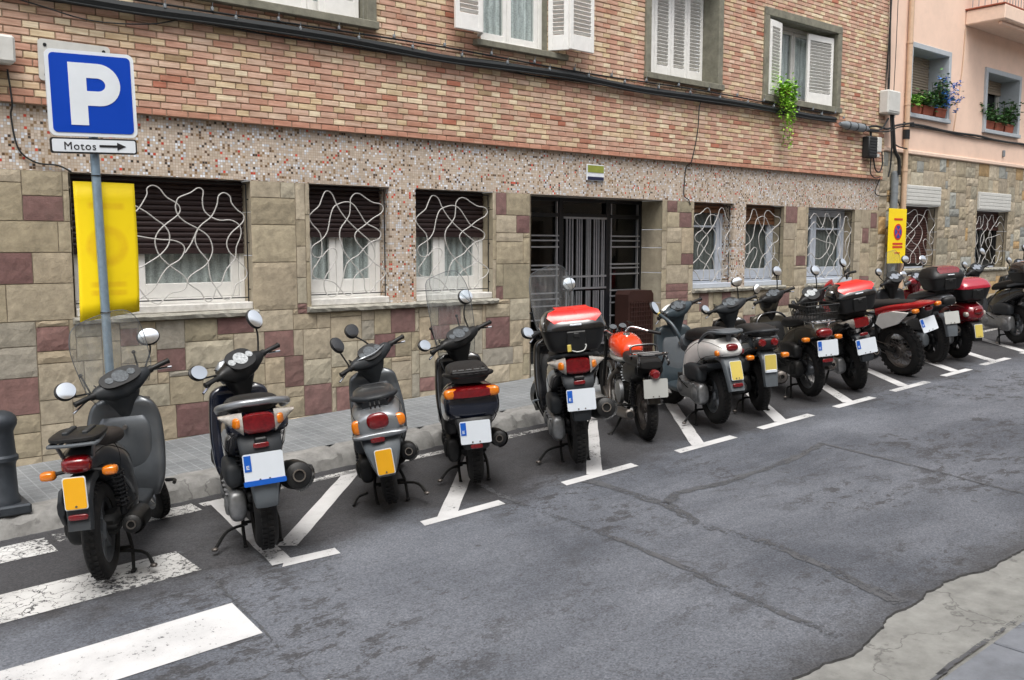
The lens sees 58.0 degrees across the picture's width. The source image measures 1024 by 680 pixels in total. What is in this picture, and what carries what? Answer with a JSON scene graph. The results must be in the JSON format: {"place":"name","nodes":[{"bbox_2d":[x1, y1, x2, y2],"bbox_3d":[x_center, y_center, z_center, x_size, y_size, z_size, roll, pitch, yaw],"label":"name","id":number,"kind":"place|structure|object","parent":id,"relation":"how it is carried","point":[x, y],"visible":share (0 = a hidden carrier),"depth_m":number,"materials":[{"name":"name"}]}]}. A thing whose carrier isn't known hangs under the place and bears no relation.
{"place":"outdoors","nodes":[
{"label":"outdoors","id":0,"kind":"place"},
{"bbox_2d":[16,324,873,502],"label":"pavement","id":1,"kind":"structure","parent":0,"point":[188,454],"depth_m":8.21,"materials":[{"name":"concrete"}]},
{"bbox_2d":[43,48,137,373],"bbox_3d":[-2.981,-0.455,6.660,0.596,3.162,0.134,-5,8,-40],"label":"parking sign","id":2,"kind":"object","parent":1,"relation":"on","point":[90,95],"visible":0.98,"depth_m":6.52,"materials":[{"name":"metal"}]},
{"bbox_2d":[73,181,139,321],"bbox_3d":[-2.955,-0.643,6.764,0.436,1.008,0.031,-5,8,-40],"label":"notice board","id":3,"kind":"object","parent":2,"relation":"attached to","point":[120,222],"visible":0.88,"depth_m":6.76,"materials":[{"name":"yellow metal"}]},
{"bbox_2d":[0,325,1023,679],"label":"road","id":4,"kind":"structure","parent":0,"point":[504,591],"depth_m":5.59,"materials":[{"name":"grey asphalt"}]},
{"bbox_2d":[0,538,56,562],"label":"crosswalk stripe","id":5,"kind":"object","parent":4,"relation":"on","point":[10,553],"visible":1,"depth_m":5.93,"materials":[{"name":"paint"}]},
{"bbox_2d":[0,551,200,623],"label":"crosswalk stripe","id":6,"kind":"object","parent":4,"relation":"on","point":[26,594],"visible":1,"depth_m":5.28,"materials":[{"name":"paint"}]},
{"bbox_2d":[39,310,176,580],"bbox_3d":[-2.492,0.598,5.748,0.636,1.526,1.936,-5,7,-11],"label":"moped","id":7,"kind":"object","parent":4,"relation":"on","point":[113,458],"visible":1,"depth_m":5.42,"materials":[{"name":"plastic"}]},
{"bbox_2d":[52,504,201,541],"bbox_3d":[-2.677,1.270,6.464,0.960,0.038,0.222,-5,8,-40],"label":"crosswalk stripe","id":8,"kind":"object","parent":4,"relation":"on","point":[176,512],"visible":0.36,"depth_m":6.67,"materials":[{"name":"paint"}]},
{"bbox_2d":[0,603,261,679],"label":"crosswalk stripe","id":9,"kind":"object","parent":4,"relation":"on","point":[233,622],"visible":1,"depth_m":4.47,"materials":[{"name":"paint"}]},
{"bbox_2d":[178,551,307,678],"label":"road seam","id":10,"kind":"object","parent":4,"relation":"on","point":[239,606],"visible":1,"depth_m":4.96,"materials":[{"name":"black asphalt"}]},
{"bbox_2d":[209,499,292,564],"bbox_3d":[-1.792,1.270,6.237,0.135,0.014,1.587,-4,7,-31],"label":"parking line","id":11,"kind":"object","parent":4,"relation":"on","point":[219,507],"visible":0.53,"depth_m":6.01,"materials":[{"name":"paint"}]},
{"bbox_2d":[188,310,314,551],"bbox_3d":[-1.768,0.560,6.154,0.652,1.448,1.949,-7,8,-21],"label":"scooter","id":12,"kind":"object","parent":4,"relation":"on","point":[248,421],"visible":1,"depth_m":5.49,"materials":[{"name":"plastic"}]},
{"bbox_2d":[282,548,339,566],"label":"parking line","id":13,"kind":"object","parent":4,"relation":"on","point":[312,556],"visible":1,"depth_m":5.67,"materials":[{"name":"paint"}]},
{"bbox_2d":[277,471,356,545],"bbox_3d":[-1.369,1.193,6.747,0.134,0.053,1.768,0,6,4],"label":"parking line","id":14,"kind":"object","parent":4,"relation":"on","point":[303,527],"visible":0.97,"depth_m":6.58,"materials":[{"name":"paint"}]},
{"bbox_2d":[330,324,429,506],"bbox_3d":[-1.010,0.520,7.000,0.600,1.278,1.901,-10,7,-8],"label":"scooter","id":15,"kind":"object","parent":4,"relation":"on","point":[384,449],"visible":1,"depth_m":6.37,"materials":[{"name":"plastic"}]},
{"bbox_2d":[437,457,469,516],"bbox_3d":[-0.386,1.085,7.341,0.131,0.059,2.005,0,6,4],"label":"parking line","id":16,"kind":"object","parent":4,"relation":"on","point":[448,509],"visible":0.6,"depth_m":6.84,"materials":[{"name":"paint"}]},
{"bbox_2d":[420,500,503,524],"bbox_3d":[-0.339,1.201,6.440,0.710,0.028,0.110,-5,8,-40],"label":"parking line","id":17,"kind":"object","parent":4,"relation":"on","point":[466,511],"visible":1,"depth_m":6.46,"materials":[{"name":"paint"}]},
{"bbox_2d":[418,270,507,482],"bbox_3d":[-0.410,0.261,7.482,0.658,1.632,1.923,-6,6,-7],"label":"scooter","id":18,"kind":"object","parent":4,"relation":"on","point":[467,397],"visible":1,"depth_m":6.80,"materials":[{"name":"plastic"}]},
{"bbox_2d":[0,324,986,540],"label":"kerb","id":19,"kind":"structure","parent":4,"relation":"on","point":[42,516],"depth_m":7.61,"materials":[{"name":"concrete"}]},
{"bbox_2d":[0,410,31,517],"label":"bollard","id":20,"kind":"object","parent":19,"relation":"on","point":[13,502],"visible":1,"depth_m":6.24,"materials":[{"name":"metal"}]},
{"bbox_2d":[521,265,617,463],"bbox_3d":[0.429,0.173,8.007,0.670,1.627,2.062,-5,6,-4],"label":"scooter","id":21,"kind":"object","parent":4,"relation":"on","point":[567,360],"visible":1,"depth_m":7.10,"materials":[{"name":"plastic"}]},
{"bbox_2d":[586,420,602,473],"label":"parking line","id":22,"kind":"object","parent":4,"relation":"on","point":[593,465],"visible":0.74,"depth_m":8.01,"materials":[{"name":"paint"}]},
{"bbox_2d":[199,328,997,505],"bbox_3d":[3.281,0.456,11.394,14.500,0.580,0.100,-5,8,-40],"label":"parking line","id":23,"kind":"object","parent":4,"relation":"on","point":[417,457],"visible":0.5,"depth_m":8.03,"materials":[{"name":"paint"}]},
{"bbox_2d":[562,463,637,484],"bbox_3d":[0.698,1.058,7.310,0.810,0.032,0.110,-5,8,-40],"label":"parking line","id":24,"kind":"object","parent":4,"relation":"on","point":[605,472],"visible":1,"depth_m":7.29,"materials":[{"name":"paint"}]},
{"bbox_2d":[596,321,669,439],"bbox_3d":[1.140,0.335,9.001,0.805,1.022,2.086,-4,6,-7],"label":"motorcycle","id":25,"kind":"object","parent":4,"relation":"on","point":[641,389],"visible":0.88,"depth_m":8.49,"materials":[{"name":"metal"}]},
{"bbox_2d":[476,482,842,636],"bbox_3d":[0.639,1.254,5.794,0.126,0.019,3.387,-4,7,-33],"label":"road seam","id":26,"kind":"object","parent":4,"relation":"on","point":[681,566],"visible":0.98,"depth_m":5.36,"materials":[{"name":"grey asphalt"}]},
{"bbox_2d":[665,403,704,444],"bbox_3d":[1.674,0.802,9.065,0.130,0.055,1.908,0,6,2],"label":"parking line","id":27,"kind":"object","parent":4,"relation":"on","point":[688,430],"visible":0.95,"depth_m":8.87,"materials":[{"name":"paint"}]},
{"bbox_2d":[649,297,746,425],"bbox_3d":[1.772,0.192,9.219,0.720,1.192,2.044,-5,7,-12],"label":"scooter","id":28,"kind":"object","parent":4,"relation":"on","point":[704,369],"visible":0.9,"depth_m":8.70,"materials":[{"name":"metal"}]},
{"bbox_2d":[657,312,680,341],"bbox_3d":[1.554,-0.125,9.227,0.347,0.351,0.076,5,8,41],"label":"handlebar lock","id":29,"kind":"object","parent":28,"relation":"attached to","point":[666,319],"visible":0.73,"depth_m":9.16,"materials":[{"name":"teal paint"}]},
{"bbox_2d":[674,435,737,452],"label":"parking line","id":30,"kind":"object","parent":4,"relation":"on","point":[707,443],"visible":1,"depth_m":8.17,"materials":[{"name":"paint"}]},
{"bbox_2d":[700,277,788,411],"bbox_3d":[2.422,0.031,9.759,0.739,1.341,1.907,-5,6,-2],"label":"scooter","id":31,"kind":"object","parent":4,"relation":"on","point":[762,373],"visible":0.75,"depth_m":9.14,"materials":[{"name":"plastic"}]},
{"bbox_2d":[581,479,907,603],"bbox_3d":[1.308,1.209,5.996,0.217,0.023,2.893,-3,7,-30],"label":"road seam","id":32,"kind":"object","parent":4,"relation":"on","point":[794,554],"visible":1,"depth_m":5.45,"materials":[{"name":"grey asphalt"}]},
{"bbox_2d":[664,443,824,504],"bbox_3d":[1.889,1.027,7.271,2.306,0.092,0.187,-5,8,-41],"label":"road seam","id":33,"kind":"object","parent":4,"relation":"on","point":[795,457],"visible":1,"depth_m":7.12,"materials":[{"name":"grey asphalt"}]},
{"bbox_2d":[745,393,786,421],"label":"parking line","id":34,"kind":"object","parent":4,"relation":"on","point":[774,414],"visible":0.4,"depth_m":9.26,"materials":[{"name":"paint"}]},
{"bbox_2d":[757,414,814,428],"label":"parking line","id":35,"kind":"object","parent":4,"relation":"on","point":[770,425],"visible":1,"depth_m":8.94,"materials":[{"name":"paint"}]},
{"bbox_2d":[750,266,841,397],"bbox_3d":[3.087,-0.113,10.429,0.647,1.411,2.010,-6,7,-9],"label":"scooter","id":36,"kind":"object","parent":4,"relation":"on","point":[799,340],"visible":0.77,"depth_m":9.86,"materials":[{"name":"plastic"}]},
{"bbox_2d":[788,301,839,321],"bbox_3d":[3.159,-0.300,9.667,0.380,0.166,0.394,-6,7,-9],"label":"wire basket","id":37,"kind":"object","parent":36,"relation":"on","point":[820,313],"visible":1,"depth_m":9.61,"materials":[{"name":"black metal"}]},
{"bbox_2d":[805,375,853,401],"bbox_3d":[3.612,0.535,10.689,0.129,0.056,1.892,0,6,4],"label":"parking line","id":38,"kind":"object","parent":4,"relation":"on","point":[834,392],"visible":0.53,"depth_m":10.29,"materials":[{"name":"paint"}]},
{"bbox_2d":[791,266,880,389],"bbox_3d":[3.721,-0.172,10.935,0.642,1.376,2.029,-12,7,-5],"label":"scooter","id":39,"kind":"object","parent":4,"relation":"on","point":[858,348],"visible":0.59,"depth_m":10.12,"materials":[{"name":"plastic"}]},
{"bbox_2d":[833,396,874,407],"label":"parking line","id":40,"kind":"object","parent":4,"relation":"on","point":[854,402],"visible":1,"depth_m":9.74,"materials":[{"name":"paint"}]},
{"bbox_2d":[818,258,941,375],"bbox_3d":[4.419,-0.295,11.704,0.887,1.409,2.392,-17,11,-20],"label":"motorcycle","id":41,"kind":"object","parent":4,"relation":"on","point":[892,314],"visible":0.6,"depth_m":11.09,"materials":[{"name":"metal"}]},
{"bbox_2d":[868,368,908,385],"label":"parking line","id":42,"kind":"object","parent":4,"relation":"on","point":[885,377],"visible":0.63,"depth_m":11.07,"materials":[{"name":"paint"}]},
{"bbox_2d":[792,549,1023,679],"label":"road edge","id":43,"kind":"object","parent":4,"relation":"on","point":[881,628],"visible":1,"depth_m":4.64,"materials":[{"name":"concrete"}]},
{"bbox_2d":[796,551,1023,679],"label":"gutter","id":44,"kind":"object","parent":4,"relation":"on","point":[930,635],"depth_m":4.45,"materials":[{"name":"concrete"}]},
{"bbox_2d":[930,615,1021,679],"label":"joint dirt","id":45,"kind":"structure","parent":44,"relation":"on","point":[945,668],"depth_m":4.13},
{"bbox_2d":[890,381,929,391],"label":"parking line","id":46,"kind":"object","parent":4,"relation":"on","point":[907,387],"visible":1,"depth_m":10.52,"materials":[{"name":"paint"}]},
{"bbox_2d":[868,250,964,362],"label":"scooter","id":47,"kind":"object","parent":4,"relation":"on","point":[939,282],"visible":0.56,"depth_m":11.80,"materials":[{"name":"plastic"}]},
{"bbox_2d":[818,442,1022,493],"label":"road seam","id":48,"kind":"object","parent":4,"relation":"on","point":[919,467],"visible":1,"depth_m":7.32,"materials":[{"name":"grey asphalt"}]},
{"bbox_2d":[903,354,958,370],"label":"parking line","id":49,"kind":"object","parent":4,"relation":"on","point":[941,366],"visible":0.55,"depth_m":11.79,"materials":[{"name":"paint"}]},
{"bbox_2d":[897,255,990,357],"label":"scooter","id":50,"kind":"object","parent":4,"relation":"on","point":[970,293],"visible":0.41,"depth_m":11.93,"materials":[{"name":"plastic"}]},
{"bbox_2d":[941,369,972,376],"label":"parking line","id":51,"kind":"object","parent":4,"relation":"on","point":[955,372],"visible":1,"depth_m":11.33,"materials":[{"name":"paint"}]},
{"bbox_2d":[968,352,996,360],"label":"parking line","id":52,"kind":"object","parent":4,"relation":"on","point":[977,355],"visible":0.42,"depth_m":12.47,"materials":[{"name":"paint"}]},
{"bbox_2d":[961,248,1023,344],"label":"scooter","id":53,"kind":"object","parent":4,"relation":"on","point":[1003,307],"visible":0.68,"depth_m":13.30,"materials":[{"name":"plastic"}]},
{"bbox_2d":[980,358,1010,364],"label":"parking line","id":54,"kind":"object","parent":4,"relation":"on","point":[992,362],"visible":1,"depth_m":12.05,"materials":[{"name":"paint"}]},
{"bbox_2d":[982,338,1023,351],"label":"parking line","id":55,"kind":"object","parent":4,"relation":"on","point":[1006,346],"visible":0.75,"depth_m":13.39,"materials":[{"name":"paint"}]},
{"bbox_2d":[987,244,1023,316],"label":"scooter","id":56,"kind":"object","parent":4,"relation":"on","point":[1007,276],"visible":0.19,"depth_m":14.97,"materials":[{"name":"plastic"}]},
{"bbox_2d":[245,226,1005,643],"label":"ground","id":57,"kind":"structure","parent":0,"point":[773,226],"depth_m":36.08,"materials":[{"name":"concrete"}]},
{"bbox_2d":[0,0,889,466],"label":"apartment building","id":58,"kind":"structure","parent":57,"relation":"on","point":[354,184],"depth_m":9.64,"materials":[{"name":"brick"}]},
{"bbox_2d":[0,34,15,65],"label":"wall box","id":59,"kind":"object","parent":58,"relation":"attached to","point":[7,51],"visible":1,"depth_m":6.98,"materials":[{"name":"white plastic"}]},
{"bbox_2d":[6,69,71,171],"bbox_3d":[-3.723,-1.718,7.293,0.450,0.756,0.082,-5,8,-40],"label":"utility cable","id":60,"kind":"object","parent":58,"relation":"attached to","point":[11,109],"visible":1,"depth_m":7.21,"materials":[{"name":"rubber"}]},
{"bbox_2d":[37,38,109,80],"bbox_3d":[-3.494,-2.213,7.393,0.540,0.320,0.016,-5,8,-40],"label":"wall plate","id":61,"kind":"object","parent":58,"relation":"attached to","point":[43,45],"depth_m":7.30,"materials":[{"name":"white plastic"}]},
{"bbox_2d":[20,0,177,24],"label":"utility cable","id":62,"kind":"object","parent":58,"relation":"attached to","point":[100,21],"visible":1,"depth_m":7.46,"materials":[{"name":"rubber"}]},
{"bbox_2d":[70,174,252,316],"bbox_3d":[-3.173,-0.847,8.271,1.549,1.182,0.525,-5,8,-40],"label":"window","id":63,"kind":"structure","parent":58,"relation":"in","point":[190,231],"depth_m":8.33,"materials":[{"name":"white glass"}]},
{"bbox_2d":[261,0,358,17],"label":"window","id":64,"kind":"structure","parent":58,"relation":"in","point":[350,8],"depth_m":8.90,"materials":[{"name":"white paint"}]},
{"bbox_2d":[309,185,388,305],"bbox_3d":[-1.783,-0.964,9.424,0.909,1.182,0.525,-5,8,-40],"label":"window","id":65,"kind":"structure","parent":58,"relation":"in","point":[345,233],"depth_m":9.35,"materials":[{"name":"white paint"}]},
{"bbox_2d":[43,0,844,121],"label":"utility cable","id":66,"kind":"object","parent":58,"relation":"attached to","point":[234,22],"visible":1,"depth_m":9.16,"materials":[{"name":"rubber"}]},
{"bbox_2d":[415,190,491,300],"bbox_3d":[-0.786,-1.048,10.251,1.034,1.182,0.525,-5,8,-40],"label":"window","id":67,"kind":"structure","parent":58,"relation":"in","point":[449,224],"depth_m":10.18,"materials":[{"name":"white glass"}]},
{"bbox_2d":[134,0,835,113],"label":"utility cable","id":68,"kind":"object","parent":58,"relation":"attached to","point":[211,10],"visible":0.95,"depth_m":9.58,"materials":[{"name":"rubber"}]},
{"bbox_2d":[454,0,593,53],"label":"window","id":69,"kind":"structure","parent":58,"relation":"in","point":[514,22],"depth_m":10.49,"materials":[{"name":"white paint"}]},
{"bbox_2d":[483,196,641,363],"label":"door","id":70,"kind":"structure","parent":58,"relation":"in","point":[597,242],"depth_m":12.50,"materials":[{"name":"metal"}]},
{"bbox_2d":[586,164,603,180],"bbox_3d":[1.016,-2.039,11.273,0.300,0.195,0.023,-5,8,-40],"label":"enamel plaque","id":71,"kind":"object","parent":58,"relation":"attached to","point":[594,172],"visible":1,"depth_m":11.26,"materials":[{"name":"white metal"}]},
{"bbox_2d":[615,289,652,351],"bbox_3d":[1.624,-0.216,12.272,0.480,0.890,0.252,-5,8,-40],"label":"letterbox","id":72,"kind":"object","parent":58,"relation":"attached to","point":[632,306],"visible":0.64,"depth_m":12.15,"materials":[{"name":"brown metal"}]},
{"bbox_2d":[651,0,703,80],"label":"window","id":73,"kind":"structure","parent":58,"relation":"in","point":[674,39],"depth_m":12.36,"materials":[{"name":"white paint"}]},
{"bbox_2d":[683,101,701,204],"bbox_3d":[2.480,-2.508,12.365,0.410,1.398,0.103,-2,6,-19],"label":"utility cable","id":74,"kind":"object","parent":58,"relation":"attached to","point":[693,153],"visible":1,"depth_m":12.30,"materials":[{"name":"rubber"}]},
{"bbox_2d":[693,203,730,288],"bbox_3d":[2.711,-1.326,12.988,0.879,1.182,0.272,-5,8,-40],"label":"window","id":75,"kind":"structure","parent":58,"relation":"in","point":[708,218],"depth_m":13.12,"materials":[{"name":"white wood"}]},
{"bbox_2d":[744,205,780,286],"bbox_3d":[3.633,-1.404,13.752,0.949,1.182,0.272,-5,8,-40],"label":"window","id":76,"kind":"structure","parent":58,"relation":"in","point":[759,232],"depth_m":13.88,"materials":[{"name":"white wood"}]},
{"bbox_2d":[770,72,800,149],"bbox_3d":[3.943,-3.308,13.403,0.392,1.093,0.715,3,7,31],"label":"hanging plant","id":77,"kind":"object","parent":58,"relation":"hanging from","point":[785,94],"visible":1,"depth_m":13.31,"materials":[{"name":"green plant"}]},
{"bbox_2d":[768,19,833,105],"bbox_3d":[4.176,-4.146,14.008,1.800,1.120,0.617,-5,8,-40],"label":"window","id":78,"kind":"structure","parent":58,"relation":"in","point":[802,53],"depth_m":14.12,"materials":[{"name":"white glass"}]},
{"bbox_2d":[777,208,851,283],"bbox_3d":[4.921,-1.529,14.984,1.384,1.182,0.525,-5,8,-40],"label":"window","id":79,"kind":"structure","parent":58,"relation":"in","point":[826,231],"depth_m":15.06,"materials":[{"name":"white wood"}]},
{"bbox_2d":[839,121,869,131],"bbox_3d":[5.441,-3.388,14.679,0.862,0.140,0.140,-5,8,-40],"label":"cable splice","id":80,"kind":"object","parent":58,"relation":"attached to","point":[854,126],"visible":1,"depth_m":14.58,"materials":[{"name":"plastic"}]},
{"bbox_2d":[862,132,881,157],"bbox_3d":[5.881,-3.206,15.081,0.405,0.471,0.138,-5,8,-40],"label":"junction box","id":81,"kind":"object","parent":58,"relation":"attached to","point":[871,146],"visible":1,"depth_m":14.99,"materials":[{"name":"plastic"}]},
{"bbox_2d":[879,89,900,117],"bbox_3d":[6.271,-3.912,15.309,0.445,0.410,0.179,-5,8,-40],"label":"meter box","id":82,"kind":"object","parent":58,"relation":"attached to","point":[889,102],"visible":0.94,"depth_m":15.19,"materials":[{"name":"white plastic"}]},
{"bbox_2d":[885,0,897,89],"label":"utility cable","id":83,"kind":"object","parent":58,"relation":"attached to","point":[888,67],"visible":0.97,"depth_m":15.26,"materials":[{"name":"rubber"}]},
{"bbox_2d":[875,0,1023,297],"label":"apartment building","id":84,"kind":"structure","parent":57,"relation":"on","point":[955,183],"depth_m":17.17,"materials":[{"name":"stone"}]},
{"bbox_2d":[868,115,913,205],"bbox_3d":[6.262,-3.025,15.451,1.506,1.509,0.187,-5,8,-40],"label":"utility cable","id":85,"kind":"object","parent":84,"relation":"attached to","point":[891,128],"visible":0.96,"depth_m":15.40,"materials":[{"name":"rubber"}]},
{"bbox_2d":[887,171,898,272],"bbox_3d":[6.513,-1.604,15.843,0.136,2.550,0.136,-5,8,-40],"label":"cable conduit","id":86,"kind":"object","parent":84,"relation":"attached to","point":[894,192],"visible":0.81,"depth_m":15.71,"materials":[{"name":"grey metal"}]},
{"bbox_2d":[887,208,906,263],"bbox_3d":[6.563,-1.770,15.751,0.600,0.925,0.017,-5,8,-40],"label":"parking sign","id":87,"kind":"object","parent":86,"relation":"attached to","point":[897,219],"visible":0.98,"depth_m":15.73,"materials":[{"name":"yellow metal"}]},
{"bbox_2d":[898,0,914,288],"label":"drainpipe","id":88,"kind":"object","parent":84,"relation":"attached to","point":[907,105],"visible":0.81,"depth_m":15.81,"materials":[{"name":"metal"}]},
{"bbox_2d":[877,184,941,266],"bbox_3d":[7.164,-2.054,16.771,1.280,1.438,0.606,-5,8,-40],"label":"window","id":89,"kind":"structure","parent":84,"relation":"in","point":[916,222],"depth_m":16.75,"materials":[{"name":"white metal"}]},
{"bbox_2d":[912,56,929,96],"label":"window","id":90,"kind":"structure","parent":84,"relation":"in","point":[920,77],"depth_m":16.80,"materials":[{"name":"beige glass"}]},
{"bbox_2d":[911,93,934,113],"bbox_3d":[6.981,-4.134,16.076,0.611,0.358,0.720,4,7,32],"label":"flower box","id":91,"kind":"object","parent":84,"relation":"on","point":[916,106],"visible":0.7,"depth_m":16.05,"materials":[{"name":"ceramic"}]},
{"bbox_2d":[914,88,943,115],"bbox_3d":[7.330,-4.218,16.383,0.702,0.462,0.490,-5,8,-40],"label":"flower box","id":92,"kind":"object","parent":84,"relation":"on","point":[927,109],"visible":0.65,"depth_m":16.32,"materials":[{"name":"ceramic"}]},
{"bbox_2d":[925,68,964,117],"bbox_3d":[7.779,-4.444,16.634,0.976,0.863,0.498,-5,8,-40],"label":"flower box","id":93,"kind":"object","parent":84,"relation":"on","point":[941,112],"visible":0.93,"depth_m":16.60,"materials":[{"name":"ceramic"}]},
{"bbox_2d":[953,28,972,136],"bbox_3d":[8.498,-4.793,17.254,0.942,1.949,0.017,-5,8,-40],"label":"utility cable","id":94,"kind":"object","parent":84,"relation":"attached to","point":[961,79],"visible":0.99,"depth_m":17.07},
{"bbox_2d":[903,122,1023,145],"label":"utility cable","id":95,"kind":"object","parent":84,"relation":"attached to","point":[953,132],"visible":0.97,"depth_m":17.21,"materials":[{"name":"rubber"}]},
{"bbox_2d":[979,102,1003,129],"bbox_3d":[9.207,-4.357,17.964,0.936,0.500,0.452,-5,8,-40],"label":"flower box","id":96,"kind":"object","parent":84,"relation":"on","point":[990,122],"visible":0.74,"depth_m":17.95,"materials":[{"name":"ceramic"}]},
{"bbox_2d":[974,192,1010,265],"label":"window","id":97,"kind":"structure","parent":84,"relation":"in","point":[986,225],"depth_m":18.63,"materials":[{"name":"white metal"}]},
{"bbox_2d":[987,80,1000,114],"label":"window","id":98,"kind":"structure","parent":84,"relation":"in","point":[994,89],"depth_m":18.91,"materials":[{"name":"beige glass"}]},
{"bbox_2d":[992,112,1012,131],"bbox_3d":[9.575,-4.306,18.279,0.639,0.336,0.509,-5,8,-40],"label":"flower box","id":99,"kind":"object","parent":84,"relation":"on","point":[999,124],"visible":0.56,"depth_m":18.24,"materials":[{"name":"ceramic"}]},
{"bbox_2d":[992,99,1023,132],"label":"flower box","id":100,"kind":"object","parent":84,"relation":"on","point":[1009,128],"visible":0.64,"depth_m":18.55,"materials":[{"name":"ceramic"}]},
{"bbox_2d":[942,621,1023,679],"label":"pavement","id":101,"kind":"structure","parent":0,"point":[1002,658],"depth_m":4.07,"materials":[{"name":"concrete"}]}
]}

